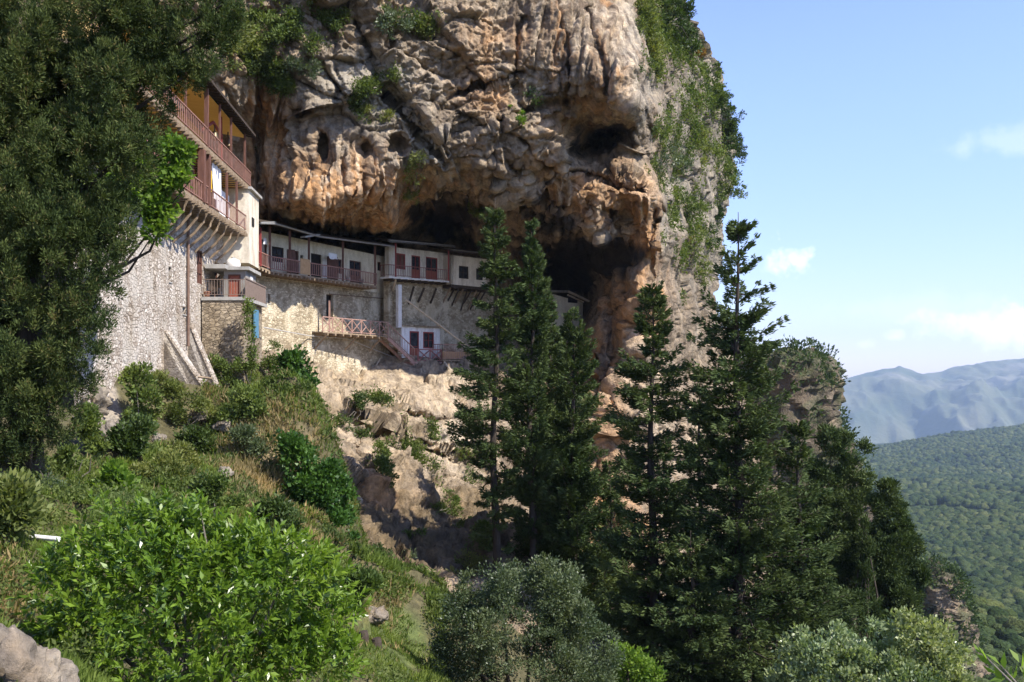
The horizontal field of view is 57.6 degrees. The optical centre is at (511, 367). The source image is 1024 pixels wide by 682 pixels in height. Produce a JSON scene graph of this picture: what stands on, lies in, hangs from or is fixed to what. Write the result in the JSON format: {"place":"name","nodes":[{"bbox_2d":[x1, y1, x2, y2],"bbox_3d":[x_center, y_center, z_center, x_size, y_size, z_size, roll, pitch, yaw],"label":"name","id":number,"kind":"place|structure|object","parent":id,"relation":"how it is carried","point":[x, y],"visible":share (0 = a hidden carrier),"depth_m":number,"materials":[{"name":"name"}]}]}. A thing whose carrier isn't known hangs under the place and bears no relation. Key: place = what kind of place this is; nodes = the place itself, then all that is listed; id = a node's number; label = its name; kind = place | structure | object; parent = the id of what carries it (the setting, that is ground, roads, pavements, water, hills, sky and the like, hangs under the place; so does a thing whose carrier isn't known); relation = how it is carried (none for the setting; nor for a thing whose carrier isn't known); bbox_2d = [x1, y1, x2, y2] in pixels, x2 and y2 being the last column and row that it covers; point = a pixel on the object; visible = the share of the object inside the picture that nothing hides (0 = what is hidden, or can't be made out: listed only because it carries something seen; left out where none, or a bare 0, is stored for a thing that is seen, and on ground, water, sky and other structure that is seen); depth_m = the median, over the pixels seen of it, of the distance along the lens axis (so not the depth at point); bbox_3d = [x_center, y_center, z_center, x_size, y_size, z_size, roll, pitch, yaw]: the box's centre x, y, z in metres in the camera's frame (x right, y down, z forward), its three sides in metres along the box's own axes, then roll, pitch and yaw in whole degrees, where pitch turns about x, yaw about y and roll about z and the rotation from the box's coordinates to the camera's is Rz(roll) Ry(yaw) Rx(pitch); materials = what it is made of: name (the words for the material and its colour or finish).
{"place":"outdoors","nodes":[
{"label":"outdoors","id":0,"kind":"place"},
{"bbox_2d":[0,336,594,681],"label":"hillside","id":1,"kind":"structure","parent":0,"point":[118,397],"depth_m":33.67,"materials":[{"name":"plant"}]},
{"bbox_2d":[0,467,53,543],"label":"bank shrub","id":2,"kind":"object","parent":1,"relation":"on","point":[21,508],"visible":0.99,"depth_m":12.12,"materials":[{"name":"green plant"}]},
{"bbox_2d":[0,623,79,681],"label":"boulder","id":3,"kind":"object","parent":1,"relation":"on","point":[24,657],"visible":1,"depth_m":7.39,"materials":[{"name":"stone"}]},
{"bbox_2d":[33,463,71,490],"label":"bank shrub","id":4,"kind":"object","parent":1,"relation":"on","point":[51,477],"visible":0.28,"depth_m":21.60,"materials":[{"name":"green plant"}]},
{"bbox_2d":[45,442,90,476],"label":"bank shrub","id":5,"kind":"object","parent":1,"relation":"on","point":[68,452],"visible":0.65,"depth_m":23.99,"materials":[{"name":"green plant"}]},
{"bbox_2d":[70,401,112,459],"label":"bank shrub","id":6,"kind":"object","parent":1,"relation":"on","point":[96,444],"visible":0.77,"depth_m":29.84,"materials":[{"name":"green plant"}]},
{"bbox_2d":[71,383,112,423],"bbox_3d":[-16.994,1.619,37.568,1.417,2.148,1.445,0,0,40],"label":"boulder","id":7,"kind":"object","parent":1,"relation":"on","point":[102,400],"visible":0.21,"depth_m":37.42,"materials":[{"name":"stone"}]},
{"bbox_2d":[84,456,142,494],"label":"bank shrub","id":8,"kind":"object","parent":1,"relation":"on","point":[117,470],"visible":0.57,"depth_m":23.10,"materials":[{"name":"green plant"}]},
{"bbox_2d":[0,0,250,477],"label":"cypress tree","id":9,"kind":"object","parent":1,"relation":"on","point":[50,206],"visible":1,"depth_m":21.12,"materials":[{"name":"green plant"}]},
{"bbox_2d":[103,410,159,461],"bbox_3d":[-12.566,2.244,30.754,1.718,1.793,1.435,0,0,0],"label":"bank shrub","id":10,"kind":"object","parent":1,"relation":"on","point":[127,437],"visible":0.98,"depth_m":30.55,"materials":[{"name":"green plant"}]},
{"bbox_2d":[80,126,197,292],"bbox_3d":[-13.942,-5.447,34.282,5.005,6.546,2.531,0,0,0],"label":"plane tree","id":11,"kind":"object","parent":1,"relation":"on","point":[157,211],"visible":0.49,"depth_m":33.76,"materials":[{"name":"green plant"}]},
{"bbox_2d":[114,361,165,420],"bbox_3d":[-15.244,1.330,38.314,2.091,3.249,1.606,0,0,0],"label":"bank shrub","id":12,"kind":"object","parent":1,"relation":"on","point":[140,392],"visible":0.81,"depth_m":38.08,"materials":[{"name":"green plant"}]},
{"bbox_2d":[57,0,261,409],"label":"tower house","id":13,"kind":"structure","parent":1,"relation":"on","point":[159,325],"depth_m":49.98,"materials":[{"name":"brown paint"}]},
{"bbox_2d":[197,250,201,283],"bbox_3d":[-18.309,-5.865,54.303,0.120,1.955,1.298,0,0,-5],"label":"window","id":14,"kind":"structure","parent":13,"relation":"in","point":[199,257],"depth_m":54.72,"materials":[{"name":"brown paint"}]},
{"bbox_2d":[212,163,220,200],"bbox_3d":[-16.945,-10.652,53.356,0.185,2.068,2.363,0,0,-5],"label":"hanging sheet","id":15,"kind":"object","parent":13,"relation":"hanging from","point":[216,176],"visible":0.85,"depth_m":53.24,"materials":[{"name":"white fabric"}]},
{"bbox_2d":[237,296,259,384],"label":"climbing vine","id":16,"kind":"object","parent":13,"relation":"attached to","point":[250,362],"visible":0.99,"depth_m":53.55,"materials":[{"name":"green plant"}]},
{"bbox_2d":[128,446,192,482],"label":"bank shrub","id":17,"kind":"object","parent":1,"relation":"on","point":[168,461],"visible":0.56,"depth_m":27.96,"materials":[{"name":"green plant"}]},
{"bbox_2d":[147,368,185,401],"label":"bank shrub","id":18,"kind":"object","parent":1,"relation":"on","point":[168,387],"visible":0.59,"depth_m":42.02,"materials":[{"name":"green plant"}]},
{"bbox_2d":[165,439,203,468],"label":"bank shrub","id":19,"kind":"object","parent":1,"relation":"on","point":[192,457],"visible":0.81,"depth_m":32.81,"materials":[{"name":"green plant"}]},
{"bbox_2d":[160,385,218,428],"bbox_3d":[-14.014,1.759,40.703,2.987,2.068,1.699,0,0,0],"label":"bank shrub","id":20,"kind":"object","parent":1,"relation":"on","point":[201,402],"visible":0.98,"depth_m":40.50,"materials":[{"name":"green plant"}]},
{"bbox_2d":[5,484,374,681],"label":"citrus tree","id":21,"kind":"object","parent":1,"relation":"on","point":[189,550],"visible":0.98,"depth_m":10.13,"materials":[{"name":"green plant"}]},
{"bbox_2d":[172,424,223,452],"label":"bank shrub","id":22,"kind":"object","parent":1,"relation":"on","point":[197,435],"visible":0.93,"depth_m":39.09,"materials":[{"name":"green plant"}]},
{"bbox_2d":[183,467,249,515],"bbox_3d":[-8.786,3.714,27.527,2.013,1.561,1.182,0,0,0],"label":"bank shrub","id":23,"kind":"object","parent":1,"relation":"on","point":[212,484],"visible":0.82,"depth_m":27.42,"materials":[{"name":"green plant"}]},
{"bbox_2d":[212,417,234,431],"bbox_3d":[-12.413,2.467,40.345,0.915,0.772,1.012,0,0,28],"label":"boulder","id":24,"kind":"object","parent":1,"relation":"on","point":[222,426],"visible":0.72,"depth_m":40.01,"materials":[{"name":"stone"}]},
{"bbox_2d":[0,370,451,681],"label":"grass","id":25,"kind":"structure","parent":1,"relation":"on","point":[87,673],"depth_m":27.40,"materials":[{"name":"green plant"}]},
{"bbox_2d":[0,367,453,681],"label":"weeds","id":26,"kind":"object","parent":1,"relation":"on","point":[57,513],"visible":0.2,"depth_m":25.56,"materials":[{"name":"green plant"}]},
{"bbox_2d":[208,352,247,388],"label":"bank shrub","id":27,"kind":"object","parent":1,"relation":"on","point":[220,365],"visible":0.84,"depth_m":53.50,"materials":[{"name":"green plant"}]},
{"bbox_2d":[201,266,266,383],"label":"stone terrace","id":28,"kind":"structure","parent":1,"relation":"on","point":[223,318],"depth_m":54.48,"materials":[{"name":"beige stone"}]},
{"bbox_2d":[211,381,271,426],"bbox_3d":[-11.660,1.824,40.223,2.712,2.500,1.733,0,0,0],"label":"bank shrub","id":29,"kind":"object","parent":1,"relation":"on","point":[254,400],"visible":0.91,"depth_m":40.03,"materials":[{"name":"green plant"}]},
{"bbox_2d":[224,422,271,460],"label":"bank shrub","id":30,"kind":"object","parent":1,"relation":"on","point":[243,432],"visible":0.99,"depth_m":38.55,"materials":[{"name":"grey plant"}]},
{"bbox_2d":[258,338,282,377],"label":"bank shrub","id":31,"kind":"object","parent":1,"relation":"on","point":[266,364],"visible":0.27,"depth_m":56.89,"materials":[{"name":"green plant"}]},
{"bbox_2d":[246,489,305,534],"bbox_3d":[-7.900,4.905,30.358,2.350,1.948,1.689,0,0,0],"label":"bank shrub","id":32,"kind":"object","parent":1,"relation":"on","point":[279,508],"visible":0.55,"depth_m":30.18,"materials":[{"name":"green plant"}]},
{"bbox_2d":[272,343,322,388],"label":"bank shrub","id":33,"kind":"object","parent":1,"relation":"on","point":[295,358],"visible":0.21,"depth_m":55.71,"materials":[{"name":"green plant"}]},
{"bbox_2d":[265,427,360,541],"bbox_3d":[-7.795,5.577,37.592,4.339,6.391,2.825,0,0,0],"label":"ivy","id":34,"kind":"object","parent":1,"relation":"on","point":[321,485],"visible":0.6,"depth_m":37.16,"materials":[{"name":"green plant"}]},
{"bbox_2d":[334,561,387,616],"bbox_3d":[-4.348,6.329,26.497,1.636,1.638,1.134,0,0,0],"label":"bank shrub","id":35,"kind":"object","parent":1,"relation":"on","point":[367,577],"visible":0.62,"depth_m":26.34,"materials":[{"name":"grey plant"}]},
{"bbox_2d":[368,605,388,625],"bbox_3d":[-4.466,7.835,29.337,1.062,0.647,1.147,0,0,-40],"label":"boulder","id":36,"kind":"object","parent":1,"relation":"on","point":[378,615],"visible":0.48,"depth_m":29.12,"materials":[{"name":"stone"}]},
{"bbox_2d":[444,198,538,565],"bbox_3d":[-1.081,0.804,51.933,5.137,20.536,5.262,0,0,-29],"label":"conifer tree","id":37,"kind":"object","parent":1,"relation":"on","point":[472,420],"visible":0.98,"depth_m":51.60,"materials":[{"name":"green plant"}]},
{"bbox_2d":[419,552,628,681],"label":"olive bush","id":38,"kind":"object","parent":1,"relation":"on","point":[478,610],"visible":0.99,"depth_m":26.52,"materials":[{"name":"green plant"}]},
{"bbox_2d":[496,217,569,570],"bbox_3d":[1.165,1.674,53.195,4.396,20.465,4.224,0,0,0],"label":"cypress tree","id":39,"kind":"object","parent":1,"relation":"on","point":[539,459],"visible":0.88,"depth_m":52.58,"materials":[{"name":"green plant"}]},
{"bbox_2d":[518,306,626,627],"bbox_3d":[3.368,6.350,53.888,6.346,19.963,6.473,0,0,35],"label":"cypress tree","id":40,"kind":"object","parent":1,"relation":"on","point":[578,486],"visible":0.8,"depth_m":53.12,"materials":[{"name":"green plant"}]},
{"bbox_2d":[580,459,647,633],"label":"conifer tree","id":41,"kind":"object","parent":1,"relation":"on","point":[611,494],"visible":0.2,"depth_m":54.51,"materials":[{"name":"green plant"}]},
{"bbox_2d":[601,637,668,681],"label":"light shrub","id":42,"kind":"object","parent":1,"relation":"on","point":[647,663],"visible":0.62,"depth_m":33.71,"materials":[{"name":"green plant"}]},
{"bbox_2d":[590,279,710,681],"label":"conifer tree","id":43,"kind":"object","parent":1,"relation":"on","point":[633,618],"visible":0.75,"depth_m":45.46,"materials":[{"name":"green plant"}]},
{"bbox_2d":[632,529,751,681],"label":"conifer tree","id":44,"kind":"object","parent":1,"relation":"on","point":[701,621],"visible":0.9,"depth_m":43.37,"materials":[{"name":"green plant"}]},
{"bbox_2d":[658,374,731,659],"bbox_3d":[11.361,11.427,55.971,5.621,22.294,6.011,0,0,0],"label":"conifer tree","id":45,"kind":"object","parent":1,"relation":"on","point":[692,404],"visible":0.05,"depth_m":55.95,"materials":[{"name":"green plant"}]},
{"bbox_2d":[653,212,830,681],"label":"conifer tree","id":46,"kind":"object","parent":1,"relation":"on","point":[745,555],"visible":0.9,"depth_m":44.22,"materials":[{"name":"green plant"}]},
{"bbox_2d":[745,419,861,681],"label":"conifer tree","id":47,"kind":"object","parent":1,"relation":"on","point":[812,521],"visible":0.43,"depth_m":45.40,"materials":[{"name":"green plant"}]},
{"bbox_2d":[795,422,878,615],"bbox_3d":[21.514,10.163,61.620,6.721,13.158,4.495,0,0,0],"label":"evergreen tree","id":48,"kind":"object","parent":1,"relation":"on","point":[849,502],"visible":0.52,"depth_m":61.38,"materials":[{"name":"green plant"}]},
{"bbox_2d":[851,512,883,638],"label":"slim cypress","id":49,"kind":"object","parent":1,"relation":"on","point":[865,565],"visible":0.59,"depth_m":51.79,"materials":[{"name":"green plant"}]},
{"bbox_2d":[813,578,929,679],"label":"evergreen tree","id":50,"kind":"object","parent":1,"relation":"on","point":[848,620],"visible":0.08,"depth_m":49.41,"materials":[{"name":"green plant"}]},
{"bbox_2d":[762,604,981,681],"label":"silver bush","id":51,"kind":"object","parent":1,"relation":"on","point":[888,661],"visible":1,"depth_m":14.81,"materials":[{"name":"green plant"}]},
{"bbox_2d":[859,476,938,632],"bbox_3d":[23.965,11.861,57.798,4.674,10.365,3.832,0,0,0],"label":"evergreen tree","id":52,"kind":"object","parent":1,"relation":"on","point":[902,573],"visible":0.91,"depth_m":57.27,"materials":[{"name":"green plant"}]},
{"bbox_2d":[973,643,1023,681],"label":"leafy shoot","id":53,"kind":"object","parent":1,"relation":"on","point":[999,673],"visible":1,"depth_m":5.00,"materials":[{"name":"green plant"}]},
{"bbox_2d":[4,0,773,678],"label":"cliff","id":54,"kind":"structure","parent":0,"point":[568,162],"depth_m":71.94,"materials":[{"name":"stone"}]},
{"bbox_2d":[216,1,268,73],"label":"cliff shrub","id":55,"kind":"object","parent":54,"relation":"on","point":[251,34],"visible":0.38,"depth_m":62.06,"materials":[{"name":"green plant"}]},
{"bbox_2d":[246,0,294,52],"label":"cliff shrub","id":56,"kind":"object","parent":54,"relation":"on","point":[276,33],"visible":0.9,"depth_m":63.43,"materials":[{"name":"green plant"}]},
{"bbox_2d":[281,50,323,80],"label":"cliff shrub","id":57,"kind":"object","parent":54,"relation":"on","point":[301,67],"visible":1,"depth_m":64.86,"materials":[{"name":"green plant"}]},
{"bbox_2d":[253,219,394,374],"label":"gallery house","id":58,"kind":"structure","parent":54,"relation":"on","point":[297,301],"depth_m":75.39,"materials":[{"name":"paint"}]},
{"bbox_2d":[300,258,309,274],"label":"board","id":59,"kind":"object","parent":58,"relation":"attached to","point":[305,266],"visible":1,"depth_m":71.49,"materials":[{"name":"beige wood"}]},
{"bbox_2d":[311,253,320,277],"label":"door","id":60,"kind":"structure","parent":58,"relation":"in","point":[315,258],"depth_m":75.28,"materials":[{"name":"brown wood"}]},
{"bbox_2d":[350,260,360,282],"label":"door","id":61,"kind":"structure","parent":58,"relation":"in","point":[355,265],"depth_m":80.02,"materials":[{"name":"brown paint"}]},
{"bbox_2d":[310,4,339,26],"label":"cliff shrub","id":62,"kind":"object","parent":54,"relation":"on","point":[322,15],"visible":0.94,"depth_m":65.64,"materials":[{"name":"green plant"}]},
{"bbox_2d":[342,389,369,434],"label":"cliff shrub","id":63,"kind":"object","parent":54,"relation":"on","point":[358,400],"visible":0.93,"depth_m":68.40,"materials":[{"name":"green plant"}]},
{"bbox_2d":[312,300,414,361],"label":"wooden walkway","id":64,"kind":"structure","parent":54,"relation":"on","point":[363,336],"depth_m":78.68,"materials":[{"name":"brown wood"}]},
{"bbox_2d":[352,100,396,122],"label":"cliff shrub","id":65,"kind":"object","parent":54,"relation":"on","point":[366,108],"visible":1,"depth_m":68.07,"materials":[{"name":"green plant"}]},
{"bbox_2d":[365,440,399,487],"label":"cliff shrub","id":66,"kind":"object","parent":54,"relation":"on","point":[382,461],"visible":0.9,"depth_m":59.69,"materials":[{"name":"green plant"}]},
{"bbox_2d":[373,3,418,40],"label":"cliff shrub","id":67,"kind":"object","parent":54,"relation":"on","point":[405,24],"visible":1,"depth_m":66.43,"materials":[{"name":"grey plant"}]},
{"bbox_2d":[368,236,454,355],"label":"red balcony house","id":68,"kind":"structure","parent":54,"relation":"on","point":[414,277],"depth_m":84.89,"materials":[{"name":"beige paint"}]},
{"bbox_2d":[411,255,419,278],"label":"door","id":69,"kind":"structure","parent":68,"relation":"in","point":[415,260],"depth_m":85.20,"materials":[{"name":"red paint"}]},
{"bbox_2d":[426,257,436,279],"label":"door","id":70,"kind":"structure","parent":68,"relation":"in","point":[431,262],"depth_m":87.10,"materials":[{"name":"red paint"}]},
{"bbox_2d":[402,148,428,206],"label":"cliff shrub","id":71,"kind":"object","parent":54,"relation":"on","point":[408,196],"visible":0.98,"depth_m":70.75,"materials":[{"name":"green plant"}]},
{"bbox_2d":[398,325,441,364],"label":"white chapel front","id":72,"kind":"structure","parent":54,"relation":"on","point":[421,339],"depth_m":84.86,"materials":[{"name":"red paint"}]},
{"bbox_2d":[410,331,418,355],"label":"door","id":73,"kind":"structure","parent":72,"relation":"in","point":[414,335],"depth_m":84.52,"materials":[{"name":"red paint"}]},
{"bbox_2d":[423,332,433,348],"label":"window","id":74,"kind":"structure","parent":72,"relation":"in","point":[428,337],"depth_m":85.81,"materials":[{"name":"red paint"}]},
{"bbox_2d":[427,487,463,516],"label":"cliff shrub","id":75,"kind":"object","parent":54,"relation":"on","point":[442,507],"visible":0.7,"depth_m":65.64,"materials":[{"name":"green plant"}]},
{"bbox_2d":[432,344,472,361],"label":"timber balcony","id":76,"kind":"structure","parent":54,"relation":"on","point":[453,355],"depth_m":86.64,"materials":[{"name":"brown wood"}]},
{"bbox_2d":[446,547,491,575],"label":"cliff shrub","id":77,"kind":"object","parent":54,"relation":"on","point":[473,565],"visible":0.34,"depth_m":55.26,"materials":[{"name":"green plant"}]},
{"bbox_2d":[451,290,492,351],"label":"retaining wall","id":78,"kind":"structure","parent":54,"relation":"on","point":[463,321],"depth_m":91.46,"materials":[{"name":"beige stone"}]},
{"bbox_2d":[426,245,488,310],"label":"house","id":79,"kind":"structure","parent":78,"relation":"on","point":[463,273],"depth_m":89.09,"materials":[{"name":"beige paint"}]},
{"bbox_2d":[451,514,492,553],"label":"cliff shrub","id":80,"kind":"object","parent":54,"relation":"on","point":[482,524],"visible":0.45,"depth_m":58.03,"materials":[{"name":"green plant"}]},
{"bbox_2d":[461,199,485,220],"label":"cliff shrub","id":81,"kind":"object","parent":54,"relation":"on","point":[476,212],"visible":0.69,"depth_m":82.58,"materials":[{"name":"green plant"}]},
{"bbox_2d":[217,0,734,490],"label":"cliff plants","id":82,"kind":"object","parent":54,"relation":"on","point":[273,74],"visible":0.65,"depth_m":79.27,"materials":[{"name":"green plant"}]},
{"bbox_2d":[504,311,595,598],"bbox_3d":[2.277,6.881,57.911,5.782,21.327,5.395,0,0,14],"label":"cypress tree","id":83,"kind":"object","parent":54,"relation":"on","point":[552,362],"visible":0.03,"depth_m":57.59,"materials":[{"name":"green plant"}]},
{"bbox_2d":[537,290,588,331],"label":"stone hut","id":84,"kind":"object","parent":54,"relation":"on","point":[564,304],"visible":0.27,"depth_m":95.55,"materials":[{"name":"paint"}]},
{"bbox_2d":[634,0,663,66],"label":"cliff shrub","id":85,"kind":"object","parent":54,"relation":"on","point":[655,43],"visible":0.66,"depth_m":81.79,"materials":[{"name":"green plant"}]},
{"bbox_2d":[655,54,668,80],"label":"cliff shrub","id":86,"kind":"object","parent":54,"relation":"on","point":[659,74],"visible":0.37,"depth_m":85.10,"materials":[{"name":"green plant"}]},
{"bbox_2d":[651,133,694,194],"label":"cliff shrub","id":87,"kind":"object","parent":54,"relation":"on","point":[671,149],"visible":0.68,"depth_m":89.49,"materials":[{"name":"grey plant"}]},
{"bbox_2d":[657,0,704,53],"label":"cliff shrub","id":88,"kind":"object","parent":54,"relation":"on","point":[683,8],"visible":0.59,"depth_m":98.95,"materials":[{"name":"green plant"}]},
{"bbox_2d":[671,184,713,231],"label":"cliff shrub","id":89,"kind":"object","parent":54,"relation":"on","point":[700,205],"visible":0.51,"depth_m":99.15,"materials":[{"name":"green plant"}]},
{"bbox_2d":[684,223,714,286],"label":"cliff shrub","id":90,"kind":"object","parent":54,"relation":"on","point":[706,279],"visible":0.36,"depth_m":112.22,"materials":[{"name":"green plant"}]},
{"bbox_2d":[695,120,714,164],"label":"cliff shrub","id":91,"kind":"object","parent":54,"relation":"on","point":[709,147],"visible":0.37,"depth_m":105.69,"materials":[{"name":"green plant"}]},
{"bbox_2d":[696,60,730,112],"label":"cliff shrub","id":92,"kind":"object","parent":54,"relation":"on","point":[719,99],"visible":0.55,"depth_m":113.48,"materials":[{"name":"green plant"}]},
{"bbox_2d":[705,204,726,264],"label":"cliff shrub","id":93,"kind":"object","parent":54,"relation":"on","point":[720,215],"visible":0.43,"depth_m":117.07,"materials":[{"name":"green plant"}]},
{"bbox_2d":[713,148,747,206],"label":"cliff shrub","id":94,"kind":"object","parent":54,"relation":"on","point":[728,167],"visible":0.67,"depth_m":120.88,"materials":[{"name":"green plant"}]},
{"bbox_2d":[720,90,746,130],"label":"cliff shrub","id":95,"kind":"object","parent":54,"relation":"on","point":[734,120],"visible":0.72,"depth_m":126.19,"materials":[{"name":"green plant"}]},
{"bbox_2d":[721,119,747,168],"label":"cliff shrub","id":96,"kind":"object","parent":54,"relation":"on","point":[738,146],"visible":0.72,"depth_m":125.44,"materials":[{"name":"green plant"}]},
{"bbox_2d":[739,347,891,681],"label":"crag","id":97,"kind":"structure","parent":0,"point":[798,405],"depth_m":212.85,"materials":[{"name":"grey stone"}]},
{"bbox_2d":[739,335,993,669],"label":"scrub","id":98,"kind":"object","parent":97,"relation":"on","point":[960,576],"visible":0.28,"depth_m":227.18,"materials":[{"name":"green plant"}]},
{"bbox_2d":[686,0,1023,378],"label":"sky","id":99,"kind":"structure","parent":0,"point":[883,168],"materials":[{"name":"blue"}]},
{"bbox_2d":[871,443,989,510],"bbox_3d":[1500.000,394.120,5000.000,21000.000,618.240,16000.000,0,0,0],"label":"valley ground","id":100,"kind":"structure","parent":0,"point":[937,504],"depth_m":1313.83,"materials":[{"name":"green plant"}]},
{"bbox_2d":[855,423,1023,681],"bbox_3d":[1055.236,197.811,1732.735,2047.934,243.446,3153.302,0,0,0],"label":"forest","id":101,"kind":"object","parent":100,"relation":"on","point":[983,549],"visible":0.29,"depth_m":1231.01,"materials":[{"name":"green plant"}]},
{"bbox_2d":[911,558,990,677],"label":"rock outcrop","id":102,"kind":"object","parent":100,"relation":"on","point":[938,597],"visible":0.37,"depth_m":242.66,"materials":[{"name":"grey stone"}]},
{"bbox_2d":[839,358,1023,444],"bbox_3d":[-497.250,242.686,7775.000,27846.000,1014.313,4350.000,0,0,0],"label":"mountains","id":103,"kind":"structure","parent":0,"point":[895,404],"depth_m":7176.50,"materials":[{"name":"stone"}]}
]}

